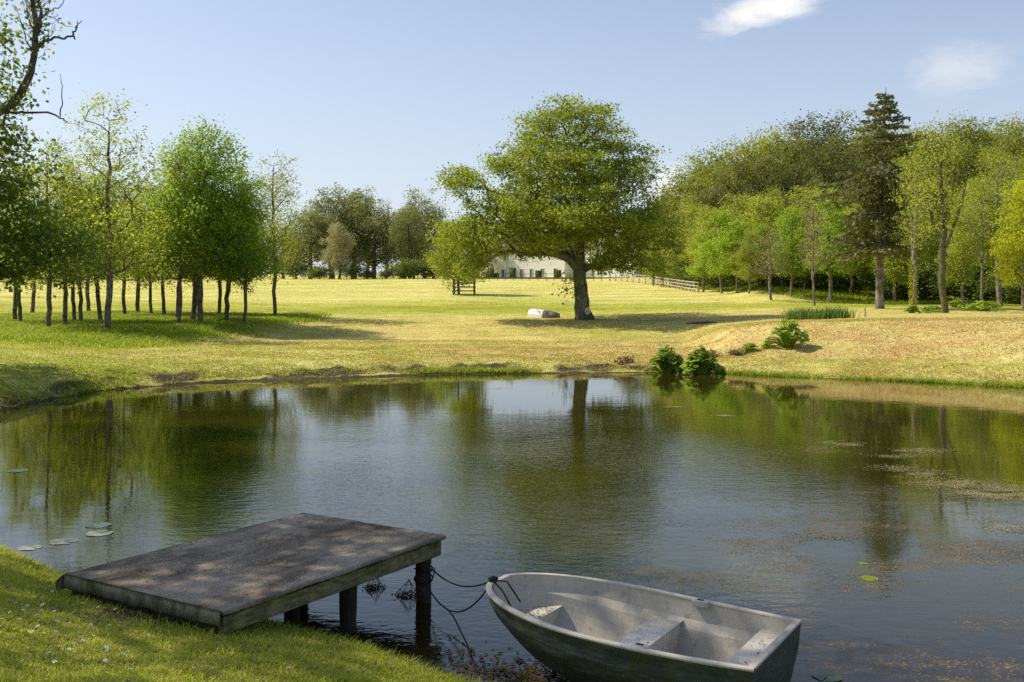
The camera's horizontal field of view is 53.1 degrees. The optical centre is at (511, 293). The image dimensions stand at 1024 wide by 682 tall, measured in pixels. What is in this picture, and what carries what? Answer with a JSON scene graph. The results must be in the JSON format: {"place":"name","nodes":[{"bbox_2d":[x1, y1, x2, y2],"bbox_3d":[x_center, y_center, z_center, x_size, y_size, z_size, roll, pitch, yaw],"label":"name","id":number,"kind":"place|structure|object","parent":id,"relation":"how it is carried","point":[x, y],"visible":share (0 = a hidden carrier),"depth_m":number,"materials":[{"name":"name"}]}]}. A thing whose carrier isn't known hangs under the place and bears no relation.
{"place":"outdoors","nodes":[
{"label":"outdoors","id":0,"kind":"place"},
{"bbox_2d":[0,310,333,348],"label":"long grass","id":1,"kind":"structure","parent":0,"point":[89,329],"depth_m":54.80,"materials":[{"name":"plant"}]},
{"bbox_2d":[0,372,1023,681],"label":"water","id":2,"kind":"structure","parent":0,"point":[630,478],"depth_m":14.79,"materials":[{"name":"liquid"}]},
{"bbox_2d":[55,513,445,634],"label":"jetty","id":3,"kind":"object","parent":2,"relation":"in","point":[344,567],"visible":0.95,"depth_m":8.45,"materials":[{"name":"wood"}]},
{"bbox_2d":[414,565,520,670],"bbox_3d":[-0.377,2.533,8.590,0.436,0.687,2.154,0,0,-19],"label":"mooring rope","id":4,"kind":"object","parent":3,"relation":"attached to","point":[494,579],"visible":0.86,"depth_m":8.42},
{"bbox_2d":[382,639,571,681],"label":"brown weed","id":5,"kind":"object","parent":2,"relation":"on","point":[529,677],"visible":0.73,"depth_m":7.71,"materials":[{"name":"plant"}]},
{"bbox_2d":[9,381,1023,535],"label":"floating weed","id":6,"kind":"object","parent":2,"relation":"on","point":[967,483],"visible":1,"depth_m":15.28,"materials":[{"name":"plant"}]},
{"bbox_2d":[486,573,801,681],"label":"dinghy","id":7,"kind":"object","parent":2,"relation":"on","point":[587,629],"visible":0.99,"depth_m":7.56,"materials":[{"name":"metal"}]},
{"bbox_2d":[811,670,842,681],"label":"lily pad","id":8,"kind":"object","parent":2,"relation":"on","point":[821,675],"visible":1,"depth_m":7.60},
{"bbox_2d":[682,524,1023,615],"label":"floating weed","id":9,"kind":"object","parent":2,"relation":"on","point":[841,535],"visible":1,"depth_m":11.52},
{"bbox_2d":[0,212,1023,681],"bbox_3d":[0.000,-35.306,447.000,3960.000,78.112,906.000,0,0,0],"label":"ground","id":10,"kind":"structure","parent":0,"point":[378,308],"depth_m":52.76,"materials":[{"name":"plant"}]},
{"bbox_2d":[0,160,46,320],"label":"maple tree","id":11,"kind":"object","parent":10,"relation":"on","point":[19,305],"visible":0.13,"depth_m":58.88,"materials":[{"name":"green plant"}]},
{"bbox_2d":[0,0,114,297],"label":"sycamore tree","id":12,"kind":"object","parent":10,"relation":"on","point":[13,240],"visible":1,"depth_m":22.27,"materials":[{"name":"green plant"}]},
{"bbox_2d":[0,135,121,326],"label":"maple tree","id":13,"kind":"object","parent":10,"relation":"on","point":[49,304],"visible":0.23,"depth_m":53.95,"materials":[{"name":"green plant"}]},
{"bbox_2d":[16,138,127,323],"bbox_3d":[-24.108,-3.104,55.984,6.217,10.598,6.091,0,0,-7],"label":"maple tree","id":14,"kind":"object","parent":10,"relation":"on","point":[65,305],"visible":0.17,"depth_m":55.77,"materials":[{"name":"green plant"}]},
{"bbox_2d":[42,160,120,319],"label":"maple tree","id":15,"kind":"object","parent":10,"relation":"on","point":[73,303],"visible":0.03,"depth_m":60.91,"materials":[{"name":"green plant"}]},
{"bbox_2d":[44,145,133,320],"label":"lime tree","id":16,"kind":"object","parent":10,"relation":"on","point":[80,310],"visible":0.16,"depth_m":59.97,"materials":[{"name":"green plant"}]},
{"bbox_2d":[11,88,186,329],"bbox_3d":[-20.906,-4.193,52.265,8.242,13.074,7.883,0,0,-18],"label":"maple tree","id":17,"kind":"object","parent":10,"relation":"on","point":[107,177],"visible":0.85,"depth_m":52.54,"materials":[{"name":"green plant"}]},
{"bbox_2d":[66,138,146,320],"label":"maple tree","id":18,"kind":"object","parent":10,"relation":"on","point":[99,309],"visible":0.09,"depth_m":61.89,"materials":[{"name":"green plant"}]},
{"bbox_2d":[103,179,164,313],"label":"maple tree","id":19,"kind":"object","parent":10,"relation":"on","point":[123,293],"visible":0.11,"depth_m":68.86,"materials":[{"name":"green plant"}]},
{"bbox_2d":[113,157,155,312],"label":"maple tree","id":20,"kind":"object","parent":10,"relation":"on","point":[137,303],"visible":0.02,"depth_m":73.73,"materials":[{"name":"green plant"}]},
{"bbox_2d":[126,188,174,313],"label":"lime tree","id":21,"kind":"object","parent":10,"relation":"on","point":[150,295],"visible":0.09,"depth_m":70.81,"materials":[{"name":"green plant"}]},
{"bbox_2d":[125,163,182,314],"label":"maple tree","id":22,"kind":"object","parent":10,"relation":"on","point":[163,298],"visible":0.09,"depth_m":69.74,"materials":[{"name":"green plant"}]},
{"bbox_2d":[133,148,212,316],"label":"maple tree","id":23,"kind":"object","parent":10,"relation":"on","point":[183,280],"visible":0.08,"depth_m":63.95,"materials":[{"name":"green plant"}]},
{"bbox_2d":[131,144,235,322],"bbox_3d":[-18.494,-3.108,57.598,5.687,10.534,5.168,0,0,-10],"label":"maple tree","id":24,"kind":"object","parent":10,"relation":"on","point":[179,268],"visible":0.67,"depth_m":57.20,"materials":[{"name":"green plant"}]},
{"bbox_2d":[0,567,392,681],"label":"fallen leaves","id":25,"kind":"object","parent":10,"relation":"on","point":[98,621],"visible":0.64,"depth_m":6.91,"materials":[{"name":"brown plant"}]},
{"bbox_2d":[140,132,264,320],"bbox_3d":[-18.811,-3.874,61.133,6.644,11.926,7.498,0,0,-36],"label":"lime tree","id":26,"kind":"object","parent":10,"relation":"on","point":[194,296],"visible":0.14,"depth_m":60.27,"materials":[{"name":"green plant"}]},
{"bbox_2d":[128,112,279,323],"bbox_3d":[-17.640,-4.145,59.044,8.632,12.604,8.274,0,0,-38],"label":"lime tree","id":27,"kind":"object","parent":10,"relation":"on","point":[224,225],"visible":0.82,"depth_m":57.63,"materials":[{"name":"green plant"}]},
{"bbox_2d":[164,153,281,320],"bbox_3d":[-17.050,-3.254,61.335,6.999,10.576,6.202,0,0,-38],"label":"lime tree","id":28,"kind":"object","parent":10,"relation":"on","point":[227,305],"visible":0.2,"depth_m":61.34,"materials":[{"name":"green plant"}]},
{"bbox_2d":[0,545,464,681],"bbox_3d":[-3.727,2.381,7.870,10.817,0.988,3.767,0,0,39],"label":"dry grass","id":29,"kind":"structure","parent":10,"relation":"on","point":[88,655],"depth_m":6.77,"materials":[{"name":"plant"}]},
{"bbox_2d":[0,540,481,681],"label":"grass","id":30,"kind":"structure","parent":10,"relation":"on","point":[31,564],"depth_m":6.71,"materials":[{"name":"plant"}]},
{"bbox_2d":[209,173,285,323],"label":"lime tree","id":31,"kind":"object","parent":10,"relation":"on","point":[259,272],"visible":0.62,"depth_m":59.74,"materials":[{"name":"green plant"}]},
{"bbox_2d":[244,148,331,316],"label":"maple tree","id":32,"kind":"object","parent":10,"relation":"on","point":[271,227],"visible":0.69,"depth_m":66.82,"materials":[{"name":"green plant"}]},
{"bbox_2d":[277,206,348,278],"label":"broadleaf tree","id":33,"kind":"object","parent":10,"relation":"on","point":[318,246],"visible":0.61,"depth_m":176.90,"materials":[{"name":"green plant"}]},
{"bbox_2d":[293,182,373,278],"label":"broadleaf tree","id":34,"kind":"object","parent":10,"relation":"on","point":[336,211],"visible":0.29,"depth_m":183.50,"materials":[{"name":"green plant"}]},
{"bbox_2d":[319,220,359,278],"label":"broadleaf tree","id":35,"kind":"object","parent":10,"relation":"on","point":[334,258],"visible":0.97,"depth_m":170.97,"materials":[{"name":"green plant"}]},
{"bbox_2d":[327,262,372,278],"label":"understorey bush","id":36,"kind":"object","parent":10,"relation":"on","point":[353,270],"visible":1,"depth_m":169.06,"materials":[{"name":"green plant"}]},
{"bbox_2d":[314,184,388,278],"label":"broadleaf tree","id":37,"kind":"object","parent":10,"relation":"on","point":[350,196],"visible":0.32,"depth_m":186.83,"materials":[{"name":"green plant"}]},
{"bbox_2d":[343,198,399,278],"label":"broadleaf tree","id":38,"kind":"object","parent":10,"relation":"on","point":[374,257],"visible":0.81,"depth_m":182.99,"materials":[{"name":"green plant"}]},
{"bbox_2d":[258,618,494,681],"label":"edge grass","id":39,"kind":"structure","parent":10,"relation":"on","point":[389,655],"depth_m":7.42,"materials":[{"name":"plant"}]},
{"bbox_2d":[377,203,433,278],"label":"broadleaf tree","id":40,"kind":"object","parent":10,"relation":"on","point":[413,239],"visible":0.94,"depth_m":179.32,"materials":[{"name":"green plant"}]},
{"bbox_2d":[384,257,435,278],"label":"understorey bush","id":41,"kind":"object","parent":10,"relation":"on","point":[413,268],"visible":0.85,"depth_m":168.99,"materials":[{"name":"green plant"}]},
{"bbox_2d":[399,184,455,276],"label":"broadleaf tree","id":42,"kind":"object","parent":10,"relation":"on","point":[435,215],"visible":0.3,"depth_m":191.31,"materials":[{"name":"green plant"}]},
{"bbox_2d":[422,217,487,293],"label":"young tree","id":43,"kind":"object","parent":10,"relation":"on","point":[441,263],"visible":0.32,"depth_m":104.97,"materials":[{"name":"green plant"}]},
{"bbox_2d":[0,317,1023,404],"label":"lawn grass","id":44,"kind":"structure","parent":10,"relation":"on","point":[76,360],"depth_m":36.77,"materials":[{"name":"plant"}]},
{"bbox_2d":[18,364,1023,404],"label":"shore grass","id":45,"kind":"structure","parent":10,"relation":"on","point":[428,370],"depth_m":34.33,"materials":[{"name":"plant"}]},
{"bbox_2d":[420,91,690,320],"bbox_3d":[3.671,-5.458,65.462,17.011,14.898,15.591,0,0,-43],"label":"oak tree","id":46,"kind":"object","parent":10,"relation":"on","point":[576,218],"visible":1,"depth_m":63.55,"materials":[{"name":"green plant"}]},
{"bbox_2d":[482,232,652,276],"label":"country house","id":47,"kind":"structure","parent":10,"relation":"on","point":[547,267],"depth_m":198.61,"materials":[{"name":"paint"}]},
{"bbox_2d":[610,273,698,291],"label":"paddock fence","id":48,"kind":"object","parent":10,"relation":"on","point":[669,284],"visible":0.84,"depth_m":125.88,"materials":[{"name":"grey wood"}]},
{"bbox_2d":[644,345,683,373],"bbox_3d":[5.536,2.453,36.926,1.908,1.200,1.208,0,0,32],"label":"waterside plant","id":49,"kind":"object","parent":10,"relation":"on","point":[665,359],"visible":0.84,"depth_m":36.69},
{"bbox_2d":[662,238,692,287],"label":"broadleaf tree","id":50,"kind":"object","parent":10,"relation":"on","point":[673,262],"visible":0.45,"depth_m":120.92,"materials":[{"name":"green plant"}]},
{"bbox_2d":[649,161,706,239],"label":"broadleaf tree","id":51,"kind":"object","parent":10,"relation":"on","point":[670,191],"visible":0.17,"depth_m":162.60,"materials":[{"name":"green plant"}]},
{"bbox_2d":[662,200,707,259],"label":"broadleaf tree","id":52,"kind":"object","parent":10,"relation":"on","point":[692,215],"visible":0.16,"depth_m":123.62,"materials":[{"name":"green plant"}]},
{"bbox_2d":[666,189,728,238],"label":"broadleaf tree","id":53,"kind":"object","parent":10,"relation":"on","point":[695,200],"visible":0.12,"depth_m":137.92,"materials":[{"name":"green plant"}]},
{"bbox_2d":[678,228,718,291],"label":"broadleaf tree","id":54,"kind":"object","parent":10,"relation":"on","point":[699,266],"visible":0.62,"depth_m":107.62,"materials":[{"name":"green plant"}]},
{"bbox_2d":[673,345,726,374],"bbox_3d":[6.734,2.452,36.236,2.043,1.252,1.334,0,0,0],"label":"waterside plant","id":55,"kind":"object","parent":10,"relation":"on","point":[701,359],"visible":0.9,"depth_m":36.11,"materials":[{"name":"plant"}]},
{"bbox_2d":[665,138,735,220],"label":"broadleaf tree","id":56,"kind":"object","parent":10,"relation":"on","point":[696,170],"visible":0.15,"depth_m":160.72,"materials":[{"name":"green plant"}]},
{"bbox_2d":[681,204,733,286],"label":"broadleaf tree","id":57,"kind":"object","parent":10,"relation":"on","point":[694,246],"visible":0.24,"depth_m":115.56,"materials":[{"name":"green plant"}]},
{"bbox_2d":[688,206,745,293],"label":"broadleaf tree","id":58,"kind":"object","parent":10,"relation":"on","point":[725,220],"visible":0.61,"depth_m":102.96,"materials":[{"name":"green plant"}]},
{"bbox_2d":[679,151,774,216],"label":"broadleaf tree","id":59,"kind":"object","parent":10,"relation":"on","point":[726,181],"visible":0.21,"depth_m":138.22,"materials":[{"name":"green plant"}]},
{"bbox_2d":[708,214,757,292],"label":"broadleaf tree","id":60,"kind":"object","parent":10,"relation":"on","point":[730,243],"visible":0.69,"depth_m":100.67,"materials":[{"name":"green plant"}]},
{"bbox_2d":[703,192,764,282],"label":"broadleaf tree","id":61,"kind":"object","parent":10,"relation":"on","point":[738,206],"visible":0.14,"depth_m":117.79,"materials":[{"name":"green plant"}]},
{"bbox_2d":[697,132,795,194],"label":"broadleaf tree","id":62,"kind":"object","parent":10,"relation":"on","point":[743,151],"visible":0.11,"depth_m":155.12,"materials":[{"name":"green plant"}]},
{"bbox_2d":[727,229,779,293],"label":"broadleaf tree","id":63,"kind":"object","parent":10,"relation":"on","point":[744,251],"visible":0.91,"depth_m":96.67,"materials":[{"name":"green plant"}]},
{"bbox_2d":[735,194,793,260],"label":"broadleaf tree","id":64,"kind":"object","parent":10,"relation":"on","point":[766,213],"visible":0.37,"depth_m":107.20,"materials":[{"name":"green plant"}]},
{"bbox_2d":[731,145,805,249],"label":"broadleaf tree","id":65,"kind":"object","parent":10,"relation":"on","point":[767,177],"visible":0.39,"depth_m":137.69,"materials":[{"name":"green plant"}]},
{"bbox_2d":[749,222,796,299],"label":"broadleaf tree","id":66,"kind":"object","parent":10,"relation":"on","point":[771,263],"visible":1,"depth_m":89.98,"materials":[{"name":"green plant"}]},
{"bbox_2d":[749,180,806,232],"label":"broadleaf tree","id":67,"kind":"object","parent":10,"relation":"on","point":[776,192],"visible":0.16,"depth_m":116.62,"materials":[{"name":"green plant"}]},
{"bbox_2d":[739,119,822,211],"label":"broadleaf tree","id":68,"kind":"object","parent":10,"relation":"on","point":[777,143],"visible":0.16,"depth_m":155.55,"materials":[{"name":"green plant"}]},
{"bbox_2d":[759,319,809,347],"bbox_3d":[10.595,1.585,39.708,1.573,1.204,2.067,0,0,-43],"label":"waterside plant","id":69,"kind":"object","parent":10,"relation":"on","point":[788,338],"visible":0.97,"depth_m":39.41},
{"bbox_2d":[764,205,814,295],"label":"broadleaf tree","id":70,"kind":"object","parent":10,"relation":"on","point":[788,249],"visible":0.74,"depth_m":92.71,"materials":[{"name":"green plant"}]},
{"bbox_2d":[769,181,838,259],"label":"broadleaf tree","id":71,"kind":"object","parent":10,"relation":"on","point":[798,197],"visible":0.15,"depth_m":105.18,"materials":[{"name":"green plant"}]},
{"bbox_2d":[765,137,850,203],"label":"broadleaf tree","id":72,"kind":"object","parent":10,"relation":"on","point":[806,174],"visible":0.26,"depth_m":141.19,"materials":[{"name":"green plant"}]},
{"bbox_2d":[771,109,852,166],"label":"broadleaf tree","id":73,"kind":"object","parent":10,"relation":"on","point":[797,136],"visible":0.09,"depth_m":159.07,"materials":[{"name":"green plant"}]},
{"bbox_2d":[793,190,833,305],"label":"broadleaf tree","id":74,"kind":"object","parent":10,"relation":"on","point":[812,249],"visible":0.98,"depth_m":81.89,"materials":[{"name":"green plant"}]},
{"bbox_2d":[791,172,841,236],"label":"broadleaf tree","id":75,"kind":"object","parent":10,"relation":"on","point":[812,183],"visible":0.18,"depth_m":125.67,"materials":[{"name":"green plant"}]},
{"bbox_2d":[798,258,850,288],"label":"understorey bush","id":76,"kind":"object","parent":10,"relation":"on","point":[822,281],"visible":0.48,"depth_m":97.16,"materials":[{"name":"green plant"}]},
{"bbox_2d":[785,184,865,301],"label":"broadleaf tree","id":77,"kind":"object","parent":10,"relation":"on","point":[835,264],"visible":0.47,"depth_m":89.46,"materials":[{"name":"green plant"}]},
{"bbox_2d":[795,130,876,202],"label":"broadleaf tree","id":78,"kind":"object","parent":10,"relation":"on","point":[848,164],"visible":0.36,"depth_m":142.42,"materials":[{"name":"green plant"}]},
{"bbox_2d":[800,109,885,166],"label":"broadleaf tree","id":79,"kind":"object","parent":10,"relation":"on","point":[836,124],"visible":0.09,"depth_m":159.83,"materials":[{"name":"green plant"}]},
{"bbox_2d":[680,257,1020,304],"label":"wood edge grass","id":80,"kind":"structure","parent":10,"relation":"on","point":[837,299],"depth_m":94.42,"materials":[{"name":"plant"}]},
{"bbox_2d":[826,207,876,294],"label":"broadleaf tree","id":81,"kind":"object","parent":10,"relation":"on","point":[862,268],"visible":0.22,"depth_m":94.62,"materials":[{"name":"green plant"}]},
{"bbox_2d":[841,122,918,177],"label":"broadleaf tree","id":82,"kind":"object","parent":10,"relation":"on","point":[856,141],"visible":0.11,"depth_m":153.39,"materials":[{"name":"green plant"}]},
{"bbox_2d":[812,89,948,308],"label":"conifer tree","id":83,"kind":"object","parent":10,"relation":"on","point":[881,246],"visible":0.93,"depth_m":71.52,"materials":[{"name":"green plant"}]},
{"bbox_2d":[861,262,931,299],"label":"understorey bush","id":84,"kind":"object","parent":10,"relation":"on","point":[887,289],"visible":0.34,"depth_m":90.79,"materials":[{"name":"green plant"}]},
{"bbox_2d":[866,210,928,301],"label":"broadleaf tree","id":85,"kind":"object","parent":10,"relation":"on","point":[897,272],"visible":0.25,"depth_m":84.97,"materials":[{"name":"green plant"}]},
{"bbox_2d":[885,204,940,270],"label":"broadleaf tree","id":86,"kind":"object","parent":10,"relation":"on","point":[930,251],"visible":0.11,"depth_m":97.44,"materials":[{"name":"green plant"}]},
{"bbox_2d":[889,155,939,304],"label":"broadleaf tree","id":87,"kind":"object","parent":10,"relation":"on","point":[913,239],"visible":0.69,"depth_m":65.85,"materials":[{"name":"green plant"}]},
{"bbox_2d":[885,146,950,201],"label":"broadleaf tree","id":88,"kind":"object","parent":10,"relation":"on","point":[904,159],"visible":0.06,"depth_m":135.07,"materials":[{"name":"green plant"}]},
{"bbox_2d":[884,263,961,300],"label":"understorey bush","id":89,"kind":"object","parent":10,"relation":"on","point":[926,281],"visible":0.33,"depth_m":89.98,"materials":[{"name":"green plant"}]},
{"bbox_2d":[890,120,957,177],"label":"broadleaf tree","id":90,"kind":"object","parent":10,"relation":"on","point":[920,133],"visible":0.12,"depth_m":154.54,"materials":[{"name":"green plant"}]},
{"bbox_2d":[899,262,979,299],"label":"understorey bush","id":91,"kind":"object","parent":10,"relation":"on","point":[949,290],"visible":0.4,"depth_m":89.25,"materials":[{"name":"green plant"}]},
{"bbox_2d":[908,177,971,266],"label":"broadleaf tree","id":92,"kind":"object","parent":10,"relation":"on","point":[935,247],"visible":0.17,"depth_m":103.00,"materials":[{"name":"green plant"}]},
{"bbox_2d":[880,110,1009,312],"bbox_3d":[26.103,-4.753,61.949,5.411,12.501,6.846,0,0,-38],"label":"broadleaf tree","id":93,"kind":"object","parent":10,"relation":"on","point":[943,240],"visible":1,"depth_m":62.02,"materials":[{"name":"green plant"}]},
{"bbox_2d":[929,137,990,203],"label":"broadleaf tree","id":94,"kind":"object","parent":10,"relation":"on","point":[959,169],"visible":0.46,"depth_m":139.73,"materials":[{"name":"green plant"}]},
{"bbox_2d":[931,201,990,304],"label":"broadleaf tree","id":95,"kind":"object","parent":10,"relation":"on","point":[960,260],"visible":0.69,"depth_m":81.61,"materials":[{"name":"green plant"}]},
{"bbox_2d":[929,109,1019,207],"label":"broadleaf tree","id":96,"kind":"object","parent":10,"relation":"on","point":[961,129],"visible":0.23,"depth_m":157.05,"materials":[{"name":"green plant"}]},
{"bbox_2d":[957,196,996,302],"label":"broadleaf tree","id":97,"kind":"object","parent":10,"relation":"on","point":[981,265],"visible":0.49,"depth_m":77.83,"materials":[{"name":"green plant"}]},
{"bbox_2d":[952,265,1004,300],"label":"understorey bush","id":98,"kind":"object","parent":10,"relation":"on","point":[976,294],"visible":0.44,"depth_m":87.51,"materials":[{"name":"green plant"}]},
{"bbox_2d":[948,178,1009,256],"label":"broadleaf tree","id":99,"kind":"object","parent":10,"relation":"on","point":[979,206],"visible":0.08,"depth_m":99.82,"materials":[{"name":"green plant"}]},
{"bbox_2d":[962,300,1005,310],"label":"shrub","id":100,"kind":"object","parent":10,"relation":"on","point":[988,305],"visible":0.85,"depth_m":65.82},
{"bbox_2d":[946,143,1023,306],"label":"broadleaf tree","id":101,"kind":"object","parent":10,"relation":"on","point":[998,288],"visible":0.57,"depth_m":76.19,"materials":[{"name":"green plant"}]},
{"bbox_2d":[963,180,1023,285],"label":"broadleaf tree","id":102,"kind":"object","parent":10,"relation":"on","point":[983,241],"visible":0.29,"depth_m":70.42,"materials":[{"name":"green plant"}]},
{"bbox_2d":[965,111,1023,160],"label":"broadleaf tree","id":103,"kind":"object","parent":10,"relation":"on","point":[1017,132],"visible":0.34,"depth_m":161.29,"materials":[{"name":"green plant"}]},
{"bbox_2d":[965,143,1023,197],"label":"broadleaf tree","id":104,"kind":"object","parent":10,"relation":"on","point":[998,153],"visible":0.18,"depth_m":140.06,"materials":[{"name":"green plant"}]},
{"bbox_2d":[986,177,1023,310],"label":"broadleaf tree","id":105,"kind":"object","parent":10,"relation":"on","point":[1014,262],"visible":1,"depth_m":63.96,"materials":[{"name":"green plant"}]},
{"bbox_2d":[0,0,1023,273],"label":"sky","id":106,"kind":"structure","parent":0,"point":[382,95],"materials":[{"name":"blue"}]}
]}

